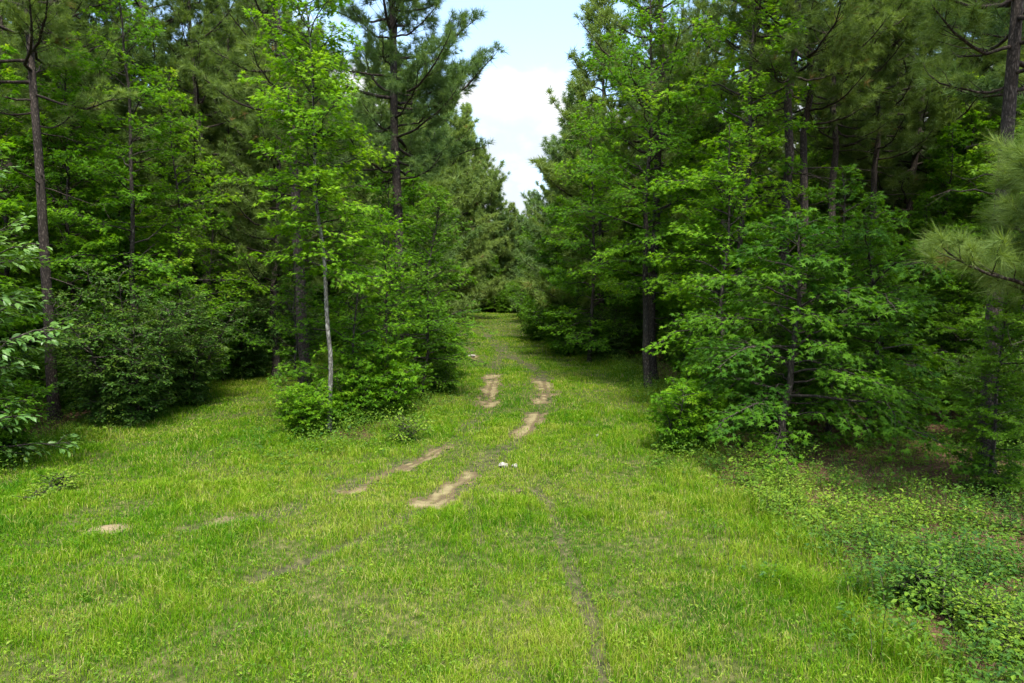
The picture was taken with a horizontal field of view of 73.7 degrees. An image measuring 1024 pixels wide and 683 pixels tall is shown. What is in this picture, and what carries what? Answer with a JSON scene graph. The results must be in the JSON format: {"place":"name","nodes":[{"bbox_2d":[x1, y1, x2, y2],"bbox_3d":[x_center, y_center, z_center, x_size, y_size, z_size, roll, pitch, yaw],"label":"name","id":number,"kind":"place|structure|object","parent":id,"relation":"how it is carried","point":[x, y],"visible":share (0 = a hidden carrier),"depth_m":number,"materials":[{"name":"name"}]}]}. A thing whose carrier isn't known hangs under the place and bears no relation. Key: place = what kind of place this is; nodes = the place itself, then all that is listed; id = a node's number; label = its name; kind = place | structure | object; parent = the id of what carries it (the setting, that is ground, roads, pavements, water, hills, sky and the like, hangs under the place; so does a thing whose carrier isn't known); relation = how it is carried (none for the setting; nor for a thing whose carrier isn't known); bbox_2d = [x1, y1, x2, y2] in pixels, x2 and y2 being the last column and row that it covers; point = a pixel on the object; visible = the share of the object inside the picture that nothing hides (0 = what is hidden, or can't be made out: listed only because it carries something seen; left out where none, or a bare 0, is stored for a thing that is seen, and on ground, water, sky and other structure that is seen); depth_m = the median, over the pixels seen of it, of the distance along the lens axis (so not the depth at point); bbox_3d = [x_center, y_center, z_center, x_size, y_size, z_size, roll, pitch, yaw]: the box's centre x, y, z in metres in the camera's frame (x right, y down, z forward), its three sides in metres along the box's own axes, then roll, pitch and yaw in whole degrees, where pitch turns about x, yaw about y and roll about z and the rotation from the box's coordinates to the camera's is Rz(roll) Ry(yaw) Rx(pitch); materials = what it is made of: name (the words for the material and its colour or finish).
{"place":"outdoors","nodes":[
{"label":"outdoors","id":0,"kind":"place"},
{"bbox_2d":[328,355,561,508],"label":"dirt track","id":1,"kind":"structure","parent":0,"point":[435,498],"depth_m":14.14,"materials":[{"name":"beige soil"}]},
{"bbox_2d":[5,0,991,221],"label":"sky","id":2,"kind":"structure","parent":0,"point":[510,106],"materials":[{"name":"white"}]},
{"bbox_2d":[0,307,1023,682],"bbox_3d":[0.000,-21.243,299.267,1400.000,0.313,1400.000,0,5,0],"label":"ground","id":3,"kind":"structure","parent":0,"point":[340,593],"depth_m":8.72,"materials":[{"name":"green plant"}]},
{"bbox_2d":[0,95,47,399],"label":"sweetgum tree","id":4,"kind":"object","parent":3,"relation":"on","point":[5,284],"visible":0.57,"depth_m":15.49,"materials":[{"name":"green plant"}]},
{"bbox_2d":[0,352,54,466],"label":"shrub","id":5,"kind":"object","parent":3,"relation":"on","point":[6,435],"visible":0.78,"depth_m":13.60,"materials":[{"name":"green plant"}]},
{"bbox_2d":[0,122,82,461],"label":"sapling","id":6,"kind":"object","parent":3,"relation":"on","point":[5,301],"visible":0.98,"depth_m":13.05,"materials":[{"name":"green plant"}]},
{"bbox_2d":[0,3,95,329],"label":"pine tree","id":7,"kind":"object","parent":3,"relation":"on","point":[45,77],"visible":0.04,"depth_m":24.58,"materials":[{"name":"green plant"}]},
{"bbox_2d":[8,466,87,501],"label":"weed plant","id":8,"kind":"object","parent":3,"relation":"on","point":[65,482],"visible":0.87,"depth_m":11.47,"materials":[{"name":"green plant"}]},
{"bbox_2d":[0,43,109,400],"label":"sweetgum tree","id":9,"kind":"object","parent":3,"relation":"on","point":[22,148],"visible":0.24,"depth_m":20.16,"materials":[{"name":"green plant"}]},
{"bbox_2d":[0,321,111,412],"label":"shrub","id":10,"kind":"object","parent":3,"relation":"on","point":[63,402],"visible":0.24,"depth_m":18.84,"materials":[{"name":"green plant"}]},
{"bbox_2d":[0,0,140,420],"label":"pine tree","id":11,"kind":"object","parent":3,"relation":"on","point":[32,11],"visible":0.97,"depth_m":17.42,"materials":[{"name":"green plant"}]},
{"bbox_2d":[0,31,147,385],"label":"sweetgum tree","id":12,"kind":"object","parent":3,"relation":"on","point":[71,239],"visible":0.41,"depth_m":19.70,"materials":[{"name":"green plant"}]},
{"bbox_2d":[0,0,174,317],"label":"pine tree","id":13,"kind":"object","parent":3,"relation":"on","point":[122,138],"visible":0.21,"depth_m":22.32,"materials":[{"name":"green plant"}]},
{"bbox_2d":[0,0,201,308],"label":"pine tree","id":14,"kind":"object","parent":3,"relation":"on","point":[140,118],"visible":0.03,"depth_m":24.65,"materials":[{"name":"green plant"}]},
{"bbox_2d":[21,261,208,430],"bbox_3d":[-9.981,0.205,17.570,4.152,4.473,4.299,-3,5,-29],"label":"shrub","id":15,"kind":"object","parent":3,"relation":"on","point":[125,379],"visible":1,"depth_m":17.16,"materials":[{"name":"green plant"}]},
{"bbox_2d":[76,148,166,319],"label":"sweetgum tree","id":16,"kind":"object","parent":3,"relation":"on","point":[146,204],"visible":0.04,"depth_m":24.16,"materials":[{"name":"green plant"}]},
{"bbox_2d":[47,0,208,359],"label":"sweetgum tree","id":17,"kind":"object","parent":3,"relation":"on","point":[131,236],"visible":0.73,"depth_m":19.30,"materials":[{"name":"green plant"}]},
{"bbox_2d":[77,147,179,330],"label":"sweetgum tree","id":18,"kind":"object","parent":3,"relation":"on","point":[119,213],"visible":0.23,"depth_m":21.79,"materials":[{"name":"green plant"}]},
{"bbox_2d":[44,0,239,324],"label":"pine tree","id":19,"kind":"object","parent":3,"relation":"on","point":[170,21],"visible":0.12,"depth_m":26.23,"materials":[{"name":"green plant"}]},
{"bbox_2d":[108,284,251,406],"bbox_3d":[-9.782,0.220,20.319,3.570,3.847,3.697,4,6,37],"label":"shrub","id":20,"kind":"object","parent":3,"relation":"on","point":[189,387],"visible":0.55,"depth_m":20.00,"materials":[{"name":"green plant"}]},
{"bbox_2d":[113,66,273,364],"bbox_3d":[-10.126,-3.330,21.285,4.251,10.146,4.512,0,5,0],"label":"sweetgum tree","id":21,"kind":"object","parent":3,"relation":"on","point":[186,245],"visible":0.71,"depth_m":21.36,"materials":[{"name":"green plant"}]},
{"bbox_2d":[106,0,287,321],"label":"pine tree","id":22,"kind":"object","parent":3,"relation":"on","point":[232,148],"visible":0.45,"depth_m":25.78,"materials":[{"name":"green plant"}]},
{"bbox_2d":[137,40,259,306],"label":"pine tree","id":23,"kind":"object","parent":3,"relation":"on","point":[194,266],"visible":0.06,"depth_m":30.29,"materials":[{"name":"green plant"}]},
{"bbox_2d":[166,185,265,380],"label":"sweetgum tree","id":24,"kind":"object","parent":3,"relation":"on","point":[223,248],"visible":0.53,"depth_m":24.04,"materials":[{"name":"green plant"}]},
{"bbox_2d":[163,0,316,279],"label":"pine tree","id":25,"kind":"object","parent":3,"relation":"on","point":[217,135],"visible":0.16,"depth_m":28.09,"materials":[{"name":"green plant"}]},
{"bbox_2d":[189,267,292,380],"bbox_3d":[-10.184,-0.551,25.645,4.299,4.473,4.152,4,6,41],"label":"shrub","id":26,"kind":"object","parent":3,"relation":"on","point":[247,359],"visible":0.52,"depth_m":25.21,"materials":[{"name":"green plant"}]},
{"bbox_2d":[177,0,364,397],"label":"pine tree","id":27,"kind":"object","parent":3,"relation":"on","point":[236,60],"visible":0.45,"depth_m":18.58,"materials":[{"name":"green plant"}]},
{"bbox_2d":[187,0,365,375],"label":"tree","id":28,"kind":"object","parent":3,"relation":"on","point":[241,128],"visible":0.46,"depth_m":25.07,"materials":[{"name":"green plant"}]},
{"bbox_2d":[213,2,351,318],"bbox_3d":[-11.080,-8.834,31.645,7.641,19.548,6.009,1,5,15],"label":"pine tree","id":29,"kind":"object","parent":3,"relation":"on","point":[263,221],"visible":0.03,"depth_m":30.91,"materials":[{"name":"green plant"}]},
{"bbox_2d":[263,256,326,407],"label":"sweetgum tree","id":30,"kind":"object","parent":3,"relation":"on","point":[295,372],"visible":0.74,"depth_m":17.45,"materials":[{"name":"green plant"}]},
{"bbox_2d":[267,380,344,436],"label":"bush","id":31,"kind":"object","parent":3,"relation":"on","point":[304,407],"visible":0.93,"depth_m":15.85,"materials":[{"name":"green plant"}]},
{"bbox_2d":[210,0,409,431],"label":"sweetgum tree","id":32,"kind":"object","parent":3,"relation":"on","point":[309,138],"visible":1,"depth_m":15.70,"materials":[{"name":"green plant"}]},
{"bbox_2d":[314,367,382,426],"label":"bush","id":33,"kind":"object","parent":3,"relation":"on","point":[348,387],"visible":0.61,"depth_m":16.89,"materials":[{"name":"green plant"}]},
{"bbox_2d":[297,222,412,416],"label":"sweetgum tree","id":34,"kind":"object","parent":3,"relation":"on","point":[368,344],"visible":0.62,"depth_m":17.42,"materials":[{"name":"green plant"}]},
{"bbox_2d":[333,334,427,421],"bbox_3d":[-3.549,1.014,18.081,2.409,2.410,2.958,-2,5,-22],"label":"bush","id":35,"kind":"object","parent":3,"relation":"on","point":[392,390],"visible":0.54,"depth_m":17.60,"materials":[{"name":"green plant"}]},
{"bbox_2d":[257,0,508,357],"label":"pine tree","id":36,"kind":"object","parent":3,"relation":"on","point":[437,86],"visible":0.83,"depth_m":21.46,"materials":[{"name":"green plant"}]},
{"bbox_2d":[346,207,428,409],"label":"sweetgum tree","id":37,"kind":"object","parent":3,"relation":"on","point":[386,295],"visible":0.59,"depth_m":18.45,"materials":[{"name":"green plant"}]},
{"bbox_2d":[338,154,436,365],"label":"sweetgum tree","id":38,"kind":"object","parent":3,"relation":"on","point":[377,181],"visible":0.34,"depth_m":22.12,"materials":[{"name":"green plant"}]},
{"bbox_2d":[319,37,486,335],"bbox_3d":[-6.736,-8.401,38.690,10.941,17.476,9.554,-3,6,-32],"label":"pine tree","id":39,"kind":"object","parent":3,"relation":"on","point":[458,305],"visible":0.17,"depth_m":37.23,"materials":[{"name":"green plant"}]},
{"bbox_2d":[382,411,434,443],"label":"weed plant","id":40,"kind":"object","parent":3,"relation":"on","point":[403,429],"visible":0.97,"depth_m":15.12,"materials":[{"name":"green plant"}]},
{"bbox_2d":[365,64,482,299],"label":"pine tree","id":41,"kind":"object","parent":3,"relation":"on","point":[470,238],"visible":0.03,"depth_m":49.53,"materials":[{"name":"green plant"}]},
{"bbox_2d":[378,149,472,336],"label":"sweetgum tree","id":42,"kind":"object","parent":3,"relation":"on","point":[421,203],"visible":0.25,"depth_m":30.53,"materials":[{"name":"green plant"}]},
{"bbox_2d":[388,306,478,381],"bbox_3d":[-2.893,0.222,24.541,3.011,3.012,3.697,5,7,44],"label":"bush","id":43,"kind":"object","parent":3,"relation":"on","point":[423,353],"visible":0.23,"depth_m":24.09,"materials":[{"name":"green plant"}]},
{"bbox_2d":[373,185,497,394],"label":"sweetgum tree","id":44,"kind":"object","parent":3,"relation":"on","point":[437,311],"visible":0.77,"depth_m":20.41,"materials":[{"name":"green plant"}]},
{"bbox_2d":[425,352,459,392],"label":"bush","id":45,"kind":"object","parent":3,"relation":"on","point":[447,371],"visible":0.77,"depth_m":21.46,"materials":[{"name":"green plant"}]},
{"bbox_2d":[424,98,499,302],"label":"pine tree","id":46,"kind":"object","parent":3,"relation":"on","point":[468,205],"visible":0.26,"depth_m":56.16,"materials":[{"name":"green plant"}]},
{"bbox_2d":[449,120,510,317],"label":"pine tree","id":47,"kind":"object","parent":3,"relation":"on","point":[489,290],"visible":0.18,"depth_m":68.56,"materials":[{"name":"green plant"}]},
{"bbox_2d":[447,102,515,280],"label":"pine tree","id":48,"kind":"object","parent":3,"relation":"on","point":[475,154],"visible":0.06,"depth_m":86.62,"materials":[{"name":"green plant"}]},
{"bbox_2d":[468,145,524,305],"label":"pine tree","id":49,"kind":"object","parent":3,"relation":"on","point":[495,189],"visible":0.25,"depth_m":87.05,"materials":[{"name":"green plant"}]},
{"bbox_2d":[477,178,521,311],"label":"pine tree","id":50,"kind":"object","parent":3,"relation":"on","point":[501,199],"visible":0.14,"depth_m":88.07,"materials":[{"name":"green plant"}]},
{"bbox_2d":[0,356,1022,682],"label":"clover","id":51,"kind":"object","parent":3,"relation":"on","point":[412,590],"visible":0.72,"depth_m":7.09,"materials":[{"name":"green plant"}]},
{"bbox_2d":[0,323,1023,682],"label":"undergrowth","id":52,"kind":"object","parent":3,"relation":"on","point":[928,543],"visible":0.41,"depth_m":9.90,"materials":[{"name":"green plant"}]},
{"bbox_2d":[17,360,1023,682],"bbox_3d":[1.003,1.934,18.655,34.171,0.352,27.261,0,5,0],"label":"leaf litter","id":53,"kind":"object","parent":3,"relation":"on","point":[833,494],"visible":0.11,"depth_m":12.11,"materials":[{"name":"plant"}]},
{"bbox_2d":[508,273,560,340],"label":"shrub","id":54,"kind":"object","parent":3,"relation":"on","point":[531,329],"visible":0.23,"depth_m":41.64,"materials":[{"name":"green plant"}]},
{"bbox_2d":[527,194,583,342],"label":"sweetgum tree","id":55,"kind":"object","parent":3,"relation":"on","point":[555,254],"visible":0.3,"depth_m":36.55,"materials":[{"name":"green plant"}]},
{"bbox_2d":[508,78,619,313],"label":"pine tree","id":56,"kind":"object","parent":3,"relation":"on","point":[553,147],"visible":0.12,"depth_m":45.26,"materials":[{"name":"green plant"}]},
{"bbox_2d":[520,281,608,355],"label":"shrub","id":57,"kind":"object","parent":3,"relation":"on","point":[561,337],"visible":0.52,"depth_m":34.03,"materials":[{"name":"green plant"}]},
{"bbox_2d":[512,0,689,319],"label":"pine tree","id":58,"kind":"object","parent":3,"relation":"on","point":[579,72],"visible":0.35,"depth_m":34.36,"materials":[{"name":"green plant"}]},
{"bbox_2d":[536,98,665,361],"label":"sweetgum tree","id":59,"kind":"object","parent":3,"relation":"on","point":[588,345],"visible":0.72,"depth_m":30.25,"materials":[{"name":"green plant"}]},
{"bbox_2d":[574,299,642,362],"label":"shrub","id":60,"kind":"object","parent":3,"relation":"on","point":[619,347],"visible":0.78,"depth_m":30.70,"materials":[{"name":"green plant"}]},
{"bbox_2d":[578,0,697,354],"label":"pine tree","id":61,"kind":"object","parent":3,"relation":"on","point":[643,41],"visible":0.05,"depth_m":32.58,"materials":[{"name":"green plant"}]},
{"bbox_2d":[598,155,682,351],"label":"sweetgum tree","id":62,"kind":"object","parent":3,"relation":"on","point":[638,278],"visible":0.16,"depth_m":31.30,"materials":[{"name":"green plant"}]},
{"bbox_2d":[555,0,744,388],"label":"sweetgum tree","id":63,"kind":"object","parent":3,"relation":"on","point":[643,208],"visible":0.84,"depth_m":21.65,"materials":[{"name":"green plant"}]},
{"bbox_2d":[554,0,749,379],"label":"pine tree","id":64,"kind":"object","parent":3,"relation":"on","point":[662,51],"visible":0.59,"depth_m":23.17,"materials":[{"name":"green plant"}]},
{"bbox_2d":[637,155,724,353],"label":"sweetgum tree","id":65,"kind":"object","parent":3,"relation":"on","point":[676,269],"visible":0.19,"depth_m":28.55,"materials":[{"name":"green plant"}]},
{"bbox_2d":[606,0,755,309],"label":"pine tree","id":66,"kind":"object","parent":3,"relation":"on","point":[690,10],"visible":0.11,"depth_m":30.57,"materials":[{"name":"green plant"}]},
{"bbox_2d":[645,376,732,452],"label":"bush","id":67,"kind":"object","parent":3,"relation":"on","point":[691,419],"visible":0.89,"depth_m":14.01,"materials":[{"name":"green plant"}]},
{"bbox_2d":[659,305,750,383],"bbox_3d":[6.375,0.347,21.633,2.657,3.018,3.192,-3,6,-36],"label":"shrub","id":68,"kind":"object","parent":3,"relation":"on","point":[679,350],"visible":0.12,"depth_m":21.92,"materials":[{"name":"green plant"}]},
{"bbox_2d":[640,114,780,414],"bbox_3d":[4.878,-1.806,17.081,3.579,7.731,2.970,0,5,0],"label":"sweetgum tree","id":69,"kind":"object","parent":3,"relation":"on","point":[712,220],"visible":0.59,"depth_m":16.84,"materials":[{"name":"green plant"}]},
{"bbox_2d":[672,360,753,430],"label":"bush","id":70,"kind":"object","parent":3,"relation":"on","point":[696,374],"visible":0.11,"depth_m":16.37,"materials":[{"name":"green plant"}]},
{"bbox_2d":[651,60,778,347],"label":"sweetgum tree","id":71,"kind":"object","parent":3,"relation":"on","point":[765,213],"visible":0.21,"depth_m":23.26,"materials":[{"name":"green plant"}]},
{"bbox_2d":[636,0,845,332],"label":"pine tree","id":72,"kind":"object","parent":3,"relation":"on","point":[696,63],"visible":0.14,"depth_m":26.52,"materials":[{"name":"green plant"}]},
{"bbox_2d":[640,0,849,336],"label":"sweetgum tree","id":73,"kind":"object","parent":3,"relation":"on","point":[749,87],"visible":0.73,"depth_m":17.72,"materials":[{"name":"green plant"}]},
{"bbox_2d":[693,313,831,435],"bbox_3d":[5.953,0.811,16.297,3.009,3.131,2.906,-1,5,-13],"label":"shrub","id":74,"kind":"object","parent":3,"relation":"on","point":[749,392],"visible":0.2,"depth_m":15.81,"materials":[{"name":"green plant"}]},
{"bbox_2d":[704,0,879,361],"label":"pine tree","id":75,"kind":"object","parent":3,"relation":"on","point":[813,15],"visible":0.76,"depth_m":17.66,"materials":[{"name":"green plant"}]},
{"bbox_2d":[690,0,923,390],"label":"pine tree","id":76,"kind":"object","parent":3,"relation":"on","point":[880,25],"visible":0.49,"depth_m":19.49,"materials":[{"name":"green plant"}]},
{"bbox_2d":[775,111,885,294],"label":"sweetgum tree","id":77,"kind":"object","parent":3,"relation":"on","point":[824,158],"visible":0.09,"depth_m":29.36,"materials":[{"name":"green plant"}]},
{"bbox_2d":[739,0,921,307],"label":"pine tree","id":78,"kind":"object","parent":3,"relation":"on","point":[888,65],"visible":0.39,"depth_m":21.20,"materials":[{"name":"green plant"}]},
{"bbox_2d":[784,226,897,413],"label":"sweetgum tree","id":79,"kind":"object","parent":3,"relation":"on","point":[848,343],"visible":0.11,"depth_m":17.23,"materials":[{"name":"green plant"}]},
{"bbox_2d":[740,163,942,443],"bbox_3d":[7.274,-0.810,15.340,3.938,6.199,4.774,0,5,0],"label":"sweetgum tree","id":80,"kind":"object","parent":3,"relation":"on","point":[821,198],"visible":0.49,"depth_m":14.81,"materials":[{"name":"green plant"}]},
{"bbox_2d":[681,205,1006,487],"bbox_3d":[5.788,-0.189,14.137,4.883,5.160,6.334,0,5,0],"label":"sweetgum tree","id":81,"kind":"object","parent":3,"relation":"on","point":[827,323],"visible":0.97,"depth_m":13.43,"materials":[{"name":"green plant"}]},
{"bbox_2d":[775,204,963,446],"bbox_3d":[7.763,-0.325,14.801,3.536,5.301,4.733,4,6,38],"label":"sweetgum tree","id":82,"kind":"object","parent":3,"relation":"on","point":[873,234],"visible":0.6,"depth_m":14.10,"materials":[{"name":"green plant"}]},
{"bbox_2d":[784,0,980,335],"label":"pine tree","id":83,"kind":"object","parent":3,"relation":"on","point":[888,94],"visible":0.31,"depth_m":22.25,"materials":[{"name":"green plant"}]},
{"bbox_2d":[843,208,938,403],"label":"sweetgum tree","id":84,"kind":"object","parent":3,"relation":"on","point":[889,337],"visible":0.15,"depth_m":18.21,"materials":[{"name":"green plant"}]},
{"bbox_2d":[808,4,984,277],"bbox_3d":[15.221,-8.354,27.816,7.543,19.196,7.806,3,6,34],"label":"pine tree","id":85,"kind":"object","parent":3,"relation":"on","point":[901,205],"visible":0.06,"depth_m":26.96,"materials":[{"name":"green plant"}]},
{"bbox_2d":[857,354,945,436],"bbox_3d":[9.064,1.281,15.734,1.825,2.073,2.192,-2,5,-20],"label":"shrub","id":86,"kind":"object","parent":3,"relation":"on","point":[919,408],"visible":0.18,"depth_m":15.65,"materials":[{"name":"green plant"}]},
{"bbox_2d":[799,0,1021,312],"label":"pine tree","id":87,"kind":"object","parent":3,"relation":"on","point":[911,187],"visible":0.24,"depth_m":23.50,"materials":[{"name":"green plant"}]},
{"bbox_2d":[869,550,968,615],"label":"weed plant","id":88,"kind":"object","parent":3,"relation":"on","point":[937,569],"visible":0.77,"depth_m":7.44,"materials":[{"name":"green plant"}]},
{"bbox_2d":[872,189,976,389],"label":"sweetgum tree","id":89,"kind":"object","parent":3,"relation":"on","point":[915,213],"visible":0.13,"depth_m":20.23,"materials":[{"name":"green plant"}]},
{"bbox_2d":[866,120,1003,376],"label":"sweetgum tree","id":90,"kind":"object","parent":3,"relation":"on","point":[943,167],"visible":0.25,"depth_m":22.00,"materials":[{"name":"green plant"}]},
{"bbox_2d":[891,219,1011,421],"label":"sweetgum tree","id":91,"kind":"object","parent":3,"relation":"on","point":[953,285],"visible":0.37,"depth_m":16.80,"materials":[{"name":"green plant"}]},
{"bbox_2d":[881,1,1023,187],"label":"pine tree","id":92,"kind":"object","parent":3,"relation":"on","point":[924,155],"visible":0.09,"depth_m":24.34,"materials":[{"name":"green plant"}]},
{"bbox_2d":[896,0,1023,476],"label":"pine tree","id":93,"kind":"object","parent":3,"relation":"on","point":[1011,43],"visible":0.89,"depth_m":12.06,"materials":[{"name":"green plant"}]},
{"bbox_2d":[905,108,1023,344],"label":"pine tree","id":94,"kind":"object","parent":3,"relation":"on","point":[1003,245],"visible":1,"depth_m":9.54,"materials":[{"name":"green plant"}]},
{"bbox_2d":[913,1,1023,122],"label":"pine tree","id":95,"kind":"object","parent":3,"relation":"on","point":[995,99],"visible":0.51,"depth_m":17.66,"materials":[{"name":"green plant"}]},
{"bbox_2d":[914,71,1022,334],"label":"sweetgum tree","id":96,"kind":"object","parent":3,"relation":"on","point":[987,124],"visible":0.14,"depth_m":22.95,"materials":[{"name":"green plant"}]},
{"bbox_2d":[921,103,1023,406],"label":"sweetgum tree","id":97,"kind":"object","parent":3,"relation":"on","point":[973,320],"visible":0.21,"depth_m":16.26,"materials":[{"name":"green plant"}]},
{"bbox_2d":[930,265,1023,491],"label":"sweetgum tree","id":98,"kind":"object","parent":3,"relation":"on","point":[996,422],"visible":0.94,"depth_m":11.39,"materials":[{"name":"green plant"}]},
{"bbox_2d":[933,333,1023,450],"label":"shrub","id":99,"kind":"object","parent":3,"relation":"on","point":[966,387],"visible":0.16,"depth_m":14.32,"materials":[{"name":"green plant"}]},
{"bbox_2d":[941,579,1023,663],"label":"weed plant","id":100,"kind":"object","parent":3,"relation":"on","point":[964,604],"visible":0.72,"depth_m":6.77,"materials":[{"name":"green plant"}]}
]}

